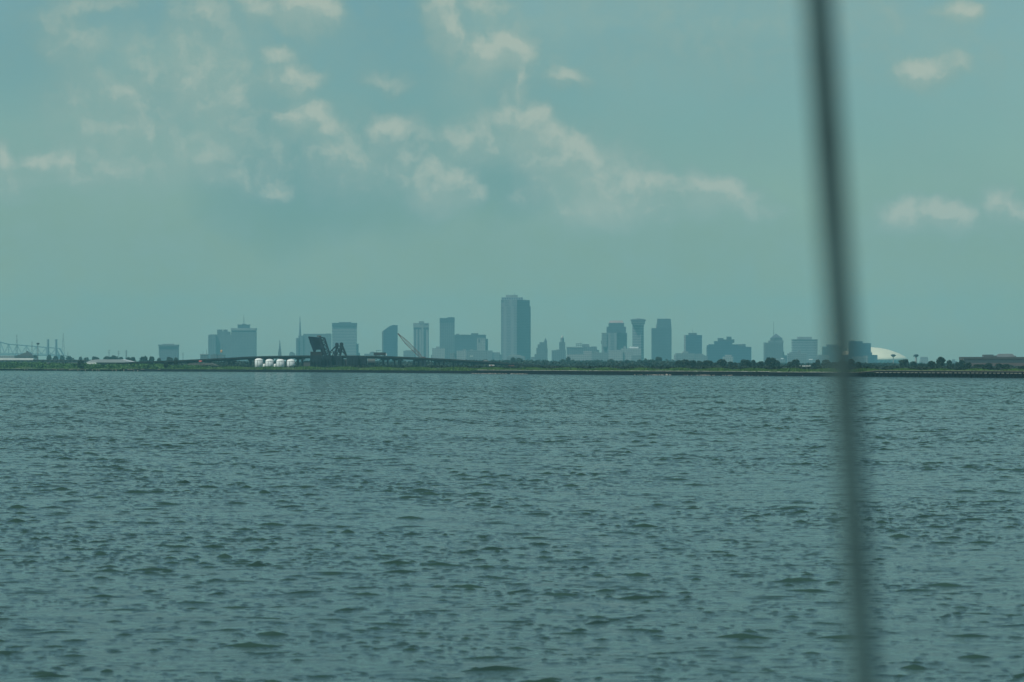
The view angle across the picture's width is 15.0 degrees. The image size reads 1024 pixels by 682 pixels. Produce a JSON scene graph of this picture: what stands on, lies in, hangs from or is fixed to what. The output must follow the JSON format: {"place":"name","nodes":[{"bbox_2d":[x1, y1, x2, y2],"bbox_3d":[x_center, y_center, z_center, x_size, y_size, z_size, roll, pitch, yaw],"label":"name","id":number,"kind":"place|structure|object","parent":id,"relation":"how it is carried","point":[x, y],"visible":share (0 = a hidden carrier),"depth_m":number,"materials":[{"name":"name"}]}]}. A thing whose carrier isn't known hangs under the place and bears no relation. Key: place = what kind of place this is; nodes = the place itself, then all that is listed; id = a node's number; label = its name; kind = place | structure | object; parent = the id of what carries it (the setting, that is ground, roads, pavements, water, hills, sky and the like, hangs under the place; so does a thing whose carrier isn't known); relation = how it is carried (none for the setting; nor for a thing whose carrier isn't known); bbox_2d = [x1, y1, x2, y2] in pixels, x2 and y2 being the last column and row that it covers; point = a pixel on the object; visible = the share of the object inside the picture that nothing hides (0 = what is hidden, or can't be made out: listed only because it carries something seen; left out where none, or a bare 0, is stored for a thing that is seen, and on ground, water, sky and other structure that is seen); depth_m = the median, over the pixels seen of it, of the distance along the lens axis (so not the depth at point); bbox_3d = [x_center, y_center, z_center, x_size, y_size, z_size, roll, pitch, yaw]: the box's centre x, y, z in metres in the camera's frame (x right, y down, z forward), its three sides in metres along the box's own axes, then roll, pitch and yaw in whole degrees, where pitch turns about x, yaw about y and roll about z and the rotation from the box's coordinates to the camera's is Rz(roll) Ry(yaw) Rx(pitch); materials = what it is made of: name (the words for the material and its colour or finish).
{"place":"outdoors","nodes":[
{"label":"outdoors","id":0,"kind":"place"},
{"bbox_2d":[0,366,1023,373],"bbox_3d":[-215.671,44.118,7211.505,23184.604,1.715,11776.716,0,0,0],"label":"ground","id":1,"kind":"structure","parent":0,"point":[319,369],"depth_m":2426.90,"materials":[{"name":"green plant"}]},
{"bbox_2d":[0,356,14,357],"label":"warehouse","id":2,"kind":"structure","parent":1,"relation":"on","point":[7,356],"depth_m":6499.95,"materials":[{"name":"stone"}]},
{"bbox_2d":[0,358,36,361],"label":"warehouse","id":3,"kind":"structure","parent":1,"relation":"on","point":[17,359],"depth_m":3899.23,"materials":[{"name":"white paint"}]},
{"bbox_2d":[15,351,33,357],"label":"warehouse","id":4,"kind":"structure","parent":1,"relation":"on","point":[27,354],"depth_m":4999.25,"materials":[{"name":"grey concrete"}]},
{"bbox_2d":[0,342,66,359],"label":"cantilever bridge","id":5,"kind":"structure","parent":1,"relation":"on","point":[16,354],"depth_m":11999.64,"materials":[{"name":"grey paint"}]},
{"bbox_2d":[47,339,48,354],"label":"smokestack","id":6,"kind":"object","parent":1,"relation":"on","point":[47,346],"visible":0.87,"depth_m":10812.29,"materials":[{"name":"grey paint"}]},
{"bbox_2d":[55,339,56,355],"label":"smokestack","id":7,"kind":"object","parent":1,"relation":"on","point":[55,347],"visible":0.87,"depth_m":10812.27,"materials":[{"name":"grey paint"}]},
{"bbox_2d":[33,360,89,363],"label":"warehouse","id":8,"kind":"structure","parent":1,"relation":"on","point":[60,361],"depth_m":3499.95,"materials":[{"name":"grey metal"}]},
{"bbox_2d":[76,360,83,367],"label":"tree","id":9,"kind":"object","parent":1,"relation":"on","point":[78,364],"visible":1,"depth_m":2834.38,"materials":[{"name":"green plant"}]},
{"bbox_2d":[0,361,212,369],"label":"shrub thicket","id":10,"kind":"object","parent":1,"relation":"on","point":[37,365],"visible":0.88,"depth_m":2831.10,"materials":[{"name":"green plant"}]},
{"bbox_2d":[86,359,134,363],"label":"warehouse","id":11,"kind":"structure","parent":1,"relation":"on","point":[102,361],"depth_m":3298.23,"materials":[{"name":"metal"}]},
{"bbox_2d":[158,344,178,360],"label":"apartment block","id":12,"kind":"structure","parent":1,"relation":"on","point":[168,350],"depth_m":9299.99,"materials":[{"name":"grey concrete"}]},
{"bbox_2d":[187,363,218,365],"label":"embankment","id":13,"kind":"structure","parent":1,"relation":"on","point":[210,364],"depth_m":2875.95,"materials":[{"name":"grey concrete"}]},
{"bbox_2d":[200,349,208,358],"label":"building","id":14,"kind":"structure","parent":1,"relation":"on","point":[204,356],"depth_m":7199.95,"materials":[{"name":"grey concrete"}]},
{"bbox_2d":[210,354,217,358],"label":"building","id":15,"kind":"structure","parent":1,"relation":"on","point":[213,356],"depth_m":6999.95,"materials":[{"name":"grey stone"}]},
{"bbox_2d":[208,330,230,358],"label":"hotel tower","id":16,"kind":"structure","parent":1,"relation":"on","point":[219,341],"depth_m":10300.05,"materials":[{"name":"grey concrete"}]},
{"bbox_2d":[231,324,256,361],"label":"hotel tower","id":17,"kind":"structure","parent":1,"relation":"on","point":[243,340],"depth_m":10294.12,"materials":[{"name":"grey paint"}]},
{"bbox_2d":[255,358,262,366],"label":"storage tank","id":18,"kind":"object","parent":1,"relation":"on","point":[258,362],"visible":0.92,"depth_m":2607.67,"materials":[{"name":"metal"}]},
{"bbox_2d":[266,358,273,366],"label":"storage tank","id":19,"kind":"object","parent":1,"relation":"on","point":[269,362],"visible":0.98,"depth_m":2607.70,"materials":[{"name":"metal"}]},
{"bbox_2d":[276,358,283,366],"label":"storage tank","id":20,"kind":"object","parent":1,"relation":"on","point":[279,362],"visible":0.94,"depth_m":2607.79,"materials":[{"name":"metal"}]},
{"bbox_2d":[287,359,294,366],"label":"storage tank","id":21,"kind":"object","parent":1,"relation":"on","point":[291,362],"visible":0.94,"depth_m":2607.72,"materials":[{"name":"metal"}]},
{"bbox_2d":[303,361,309,365],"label":"building","id":22,"kind":"structure","parent":1,"relation":"on","point":[306,363],"depth_m":2699.95,"materials":[{"name":"concrete"}]},
{"bbox_2d":[296,322,331,361],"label":"hotel tower","id":23,"kind":"structure","parent":1,"relation":"on","point":[303,346],"depth_m":10500.07,"materials":[{"name":"grey concrete"}]},
{"bbox_2d":[92,355,550,365],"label":"highway bridge","id":24,"kind":"structure","parent":1,"relation":"on","point":[382,358],"depth_m":2960.36,"materials":[{"name":"concrete"}]},
{"bbox_2d":[374,352,386,355],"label":"truck","id":25,"kind":"object","parent":24,"relation":"on","point":[380,353],"visible":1,"depth_m":2974.95,"materials":[{"name":"paint"}]},
{"bbox_2d":[308,336,366,366],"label":"bascule bridge","id":26,"kind":"structure","parent":1,"relation":"on","point":[322,358],"depth_m":2679.53,"materials":[{"name":"paint"}]},
{"bbox_2d":[332,322,359,358],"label":"office tower","id":27,"kind":"structure","parent":1,"relation":"on","point":[345,333],"depth_m":10200.19,"materials":[{"name":"grey concrete"}]},
{"bbox_2d":[368,359,374,364],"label":"building","id":28,"kind":"structure","parent":1,"relation":"on","point":[371,361],"depth_m":2780.38,"materials":[{"name":"concrete"}]},
{"bbox_2d":[382,325,397,360],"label":"office tower","id":29,"kind":"structure","parent":1,"relation":"on","point":[389,340],"depth_m":9700.17,"materials":[{"name":"grey glass"}]},
{"bbox_2d":[403,350,414,361],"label":"building","id":30,"kind":"structure","parent":1,"relation":"on","point":[408,353],"depth_m":9699.98,"materials":[{"name":"grey concrete"}]},
{"bbox_2d":[398,333,425,365],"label":"lattice crane","id":31,"kind":"object","parent":1,"relation":"on","point":[412,350],"visible":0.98,"depth_m":3099.89,"materials":[{"name":"metal"}]},
{"bbox_2d":[413,321,428,357],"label":"hotel tower","id":32,"kind":"structure","parent":1,"relation":"on","point":[421,337],"depth_m":10200.08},
{"bbox_2d":[431,347,444,358],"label":"building","id":33,"kind":"structure","parent":1,"relation":"on","point":[438,352],"depth_m":9299.99,"materials":[{"name":"stone"}]},
{"bbox_2d":[440,317,454,358],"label":"office tower","id":34,"kind":"structure","parent":1,"relation":"on","point":[447,329],"depth_m":10300.18,"materials":[{"name":"grey concrete"}]},
{"bbox_2d":[450,352,456,358],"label":"building","id":35,"kind":"structure","parent":1,"relation":"on","point":[453,355],"depth_m":8199.96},
{"bbox_2d":[456,349,466,359],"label":"building","id":36,"kind":"structure","parent":1,"relation":"on","point":[461,355],"depth_m":8599.97,"materials":[{"name":"stone"}]},
{"bbox_2d":[454,333,487,352],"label":"hotel tower","id":37,"kind":"structure","parent":1,"relation":"on","point":[466,342],"depth_m":10000.15,"materials":[{"name":"grey concrete"}]},
{"bbox_2d":[467,350,487,360],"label":"building","id":38,"kind":"structure","parent":1,"relation":"on","point":[477,355],"depth_m":8899.97,"materials":[{"name":"concrete"}]},
{"bbox_2d":[477,338,484,349],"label":"building","id":39,"kind":"structure","parent":1,"relation":"on","point":[480,343],"depth_m":9500.09,"materials":[{"name":"stone"}]},
{"bbox_2d":[488,350,502,360],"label":"building","id":40,"kind":"structure","parent":1,"relation":"on","point":[495,356],"depth_m":9702.18,"materials":[{"name":"grey concrete"}]},
{"bbox_2d":[1,358,1023,369],"bbox_3d":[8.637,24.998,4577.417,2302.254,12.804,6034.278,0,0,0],"label":"distant woods","id":41,"kind":"object","parent":1,"relation":"on","point":[665,364],"visible":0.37,"depth_m":2709.64,"materials":[{"name":"green plant"}]},
{"bbox_2d":[501,293,530,360],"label":"skyscraper","id":42,"kind":"structure","parent":1,"relation":"on","point":[516,324],"depth_m":9919.91,"materials":[{"name":"stone"}]},
{"bbox_2d":[507,354,524,360],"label":"building","id":43,"kind":"structure","parent":1,"relation":"on","point":[509,357],"depth_m":8200.58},
{"bbox_2d":[535,338,547,359],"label":"office tower","id":44,"kind":"structure","parent":1,"relation":"on","point":[541,351],"depth_m":9799.98,"materials":[{"name":"grey stone"}]},
{"bbox_2d":[552,335,565,363],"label":"office tower","id":45,"kind":"structure","parent":1,"relation":"on","point":[558,355],"depth_m":9699.99,"materials":[{"name":"grey concrete"}]},
{"bbox_2d":[124,369,1023,377],"bbox_3d":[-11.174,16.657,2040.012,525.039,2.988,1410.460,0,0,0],"label":"seawall","id":46,"kind":"object","parent":1,"relation":"on","point":[711,373],"visible":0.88,"depth_m":1942.13,"materials":[{"name":"concrete"}]},
{"bbox_2d":[567,351,591,360],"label":"building","id":47,"kind":"structure","parent":1,"relation":"on","point":[585,355],"depth_m":8299.94,"materials":[{"name":"stone"}]},
{"bbox_2d":[566,342,598,353],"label":"office block","id":48,"kind":"structure","parent":1,"relation":"on","point":[578,349],"depth_m":9600.03,"materials":[{"name":"grey concrete"}]},
{"bbox_2d":[592,352,608,360],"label":"building","id":49,"kind":"structure","parent":1,"relation":"on","point":[600,356],"depth_m":8799.94,"materials":[{"name":"grey concrete"}]},
{"bbox_2d":[601,320,626,352],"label":"office tower","id":50,"kind":"structure","parent":1,"relation":"on","point":[614,336],"depth_m":9917.94,"materials":[{"name":"grey concrete"}]},
{"bbox_2d":[411,368,824,371],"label":"shrubs","id":51,"kind":"object","parent":1,"relation":"on","point":[619,369],"visible":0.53,"depth_m":1907.11,"materials":[{"name":"green plant"}]},
{"bbox_2d":[609,350,633,360],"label":"building","id":52,"kind":"structure","parent":1,"relation":"on","point":[618,355],"depth_m":8699.99,"materials":[{"name":"stone"}]},
{"bbox_2d":[621,346,640,354],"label":"building","id":53,"kind":"structure","parent":1,"relation":"on","point":[636,350],"depth_m":9200.02,"materials":[{"name":"concrete"}]},
{"bbox_2d":[631,355,640,361],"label":"building","id":54,"kind":"structure","parent":1,"relation":"on","point":[635,357],"depth_m":8399.93,"materials":[{"name":"grey concrete"}]},
{"bbox_2d":[630,318,645,359],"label":"office tower","id":55,"kind":"structure","parent":1,"relation":"on","point":[638,324],"depth_m":9704.76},
{"bbox_2d":[651,318,671,360],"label":"office tower","id":56,"kind":"structure","parent":1,"relation":"on","point":[661,339],"depth_m":9900.18,"materials":[{"name":"grey paint"}]},
{"bbox_2d":[675,360,684,365],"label":"tree","id":57,"kind":"object","parent":1,"relation":"on","point":[679,362],"visible":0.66,"depth_m":2694.21,"materials":[{"name":"green plant"}]},
{"bbox_2d":[674,351,694,360],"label":"building","id":58,"kind":"structure","parent":1,"relation":"on","point":[685,355],"depth_m":8999.95,"materials":[{"name":"concrete"}]},
{"bbox_2d":[682,359,689,365],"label":"tree","id":59,"kind":"object","parent":1,"relation":"on","point":[685,362],"visible":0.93,"depth_m":2702.01,"materials":[{"name":"green plant"}]},
{"bbox_2d":[684,329,701,353],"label":"office tower","id":60,"kind":"structure","parent":1,"relation":"on","point":[692,342],"depth_m":9500.13,"materials":[{"name":"grey glass"}]},
{"bbox_2d":[689,360,696,366],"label":"tree","id":61,"kind":"object","parent":1,"relation":"on","point":[693,363],"visible":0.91,"depth_m":2699.17,"materials":[{"name":"green plant"}]},
{"bbox_2d":[695,354,706,361],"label":"building","id":62,"kind":"structure","parent":1,"relation":"on","point":[700,357],"depth_m":8999.93,"materials":[{"name":"grey concrete"}]},
{"bbox_2d":[702,360,711,365],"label":"tree","id":63,"kind":"object","parent":1,"relation":"on","point":[707,363],"visible":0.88,"depth_m":2638.78,"materials":[{"name":"green plant"}]},
{"bbox_2d":[716,359,726,365],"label":"tree","id":64,"kind":"object","parent":1,"relation":"on","point":[721,362],"visible":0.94,"depth_m":2646.56,"materials":[{"name":"green plant"}]},
{"bbox_2d":[723,355,732,361],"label":"building","id":65,"kind":"structure","parent":1,"relation":"on","point":[727,358],"depth_m":8299.92,"materials":[{"name":"stone"}]},
{"bbox_2d":[706,337,750,362],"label":"hospital building","id":66,"kind":"structure","parent":1,"relation":"on","point":[720,348],"depth_m":9400.02,"materials":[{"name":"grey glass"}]},
{"bbox_2d":[740,359,751,365],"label":"tree","id":67,"kind":"object","parent":1,"relation":"on","point":[746,362],"visible":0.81,"depth_m":2589.48,"materials":[{"name":"green plant"}]},
{"bbox_2d":[764,357,776,366],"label":"tree","id":68,"kind":"object","parent":1,"relation":"on","point":[769,361],"visible":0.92,"depth_m":2587.39,"materials":[{"name":"green plant"}]},
{"bbox_2d":[764,325,786,362],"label":"office tower","id":69,"kind":"structure","parent":1,"relation":"on","point":[773,347],"depth_m":9600.07,"materials":[{"name":"grey stone"}]},
{"bbox_2d":[776,358,785,362],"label":"building","id":70,"kind":"structure","parent":1,"relation":"on","point":[782,360],"depth_m":8399.90,"materials":[{"name":"white paint"}]},
{"bbox_2d":[791,359,799,365],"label":"tree","id":71,"kind":"object","parent":1,"relation":"on","point":[795,362],"visible":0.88,"depth_m":2633.98,"materials":[{"name":"green plant"}]},
{"bbox_2d":[787,350,806,363],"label":"building","id":72,"kind":"structure","parent":1,"relation":"on","point":[799,356],"depth_m":8499.94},
{"bbox_2d":[791,337,817,362],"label":"office block","id":73,"kind":"structure","parent":1,"relation":"on","point":[808,346],"depth_m":9500.06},
{"bbox_2d":[817,355,827,362],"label":"building","id":74,"kind":"structure","parent":1,"relation":"on","point":[821,358],"depth_m":8999.93,"materials":[{"name":"grey concrete"}]},
{"bbox_2d":[822,345,827,354],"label":"office tower","id":75,"kind":"structure","parent":1,"relation":"on","point":[824,351],"depth_m":9500.02,"materials":[{"name":"grey concrete"}]},
{"bbox_2d":[857,356,867,362],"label":"building","id":76,"kind":"structure","parent":1,"relation":"on","point":[863,359],"depth_m":8299.93,"materials":[{"name":"stone"}]},
{"bbox_2d":[856,341,876,362],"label":"office tower","id":77,"kind":"structure","parent":1,"relation":"on","point":[863,349],"depth_m":9400.06,"materials":[{"name":"grey glass"}]},
{"bbox_2d":[871,347,907,362],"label":"domed stadium","id":78,"kind":"object","parent":1,"relation":"on","point":[883,355],"visible":0.34,"depth_m":10345.53},
{"bbox_2d":[899,359,908,366],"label":"tree","id":79,"kind":"object","parent":1,"relation":"on","point":[905,362],"visible":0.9,"depth_m":2506.18,"materials":[{"name":"green plant"}]},
{"bbox_2d":[910,361,916,366],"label":"tree","id":80,"kind":"object","parent":1,"relation":"on","point":[913,363],"visible":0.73,"depth_m":2597.85,"materials":[{"name":"green plant"}]},
{"bbox_2d":[919,357,927,363],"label":"building","id":81,"kind":"structure","parent":1,"relation":"on","point":[924,360],"depth_m":8802.20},
{"bbox_2d":[927,361,934,366],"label":"tree","id":82,"kind":"object","parent":1,"relation":"on","point":[931,364],"visible":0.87,"depth_m":2306.42,"materials":[{"name":"green plant"}]},
{"bbox_2d":[935,357,945,366],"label":"tree","id":83,"kind":"object","parent":1,"relation":"on","point":[940,361],"visible":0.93,"depth_m":2295.85,"materials":[{"name":"green plant"}]},
{"bbox_2d":[959,360,964,366],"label":"tree","id":84,"kind":"object","parent":1,"relation":"on","point":[961,362],"visible":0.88,"depth_m":2439.75,"materials":[{"name":"green plant"}]},
{"bbox_2d":[964,362,971,366],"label":"tree","id":85,"kind":"object","parent":1,"relation":"on","point":[967,364],"visible":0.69,"depth_m":2245.87,"materials":[{"name":"green plant"}]},
{"bbox_2d":[959,354,1023,366],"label":"brick building","id":86,"kind":"structure","parent":1,"relation":"on","point":[1010,359],"depth_m":2999.96,"materials":[{"name":"grey brick"}]},
{"bbox_2d":[0,369,1023,681],"bbox_3d":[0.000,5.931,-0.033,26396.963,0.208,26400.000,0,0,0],"label":"water","id":87,"kind":"structure","parent":0,"point":[294,527],"depth_m":141.02,"materials":[{"name":"teal liquid"}]},
{"bbox_2d":[0,369,137,370],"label":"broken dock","id":88,"kind":"object","parent":87,"relation":"in","point":[67,370],"visible":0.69,"depth_m":2854.92,"materials":[{"name":"brown wood"}]},
{"bbox_2d":[472,373,525,373],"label":"rubble","id":89,"kind":"object","parent":87,"relation":"in","point":[495,373],"visible":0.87,"depth_m":2078.32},
{"bbox_2d":[634,374,786,375],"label":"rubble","id":90,"kind":"object","parent":87,"relation":"in","point":[702,375],"visible":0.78,"depth_m":1807.09,"materials":[{"name":"grey stone"}]},
{"bbox_2d":[858,370,1023,377],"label":"timber trestle","id":91,"kind":"object","parent":87,"relation":"in","point":[960,375],"visible":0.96,"depth_m":1575.44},
{"bbox_2d":[0,0,1023,362],"label":"sky","id":92,"kind":"structure","parent":0,"point":[176,172],"materials":[{"name":"blue"}]},
{"bbox_2d":[804,0,878,681],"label":"metal pole","id":93,"kind":"object","parent":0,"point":[841,342],"visible":1,"depth_m":3.99,"materials":[{"name":"black metal"}]}
]}

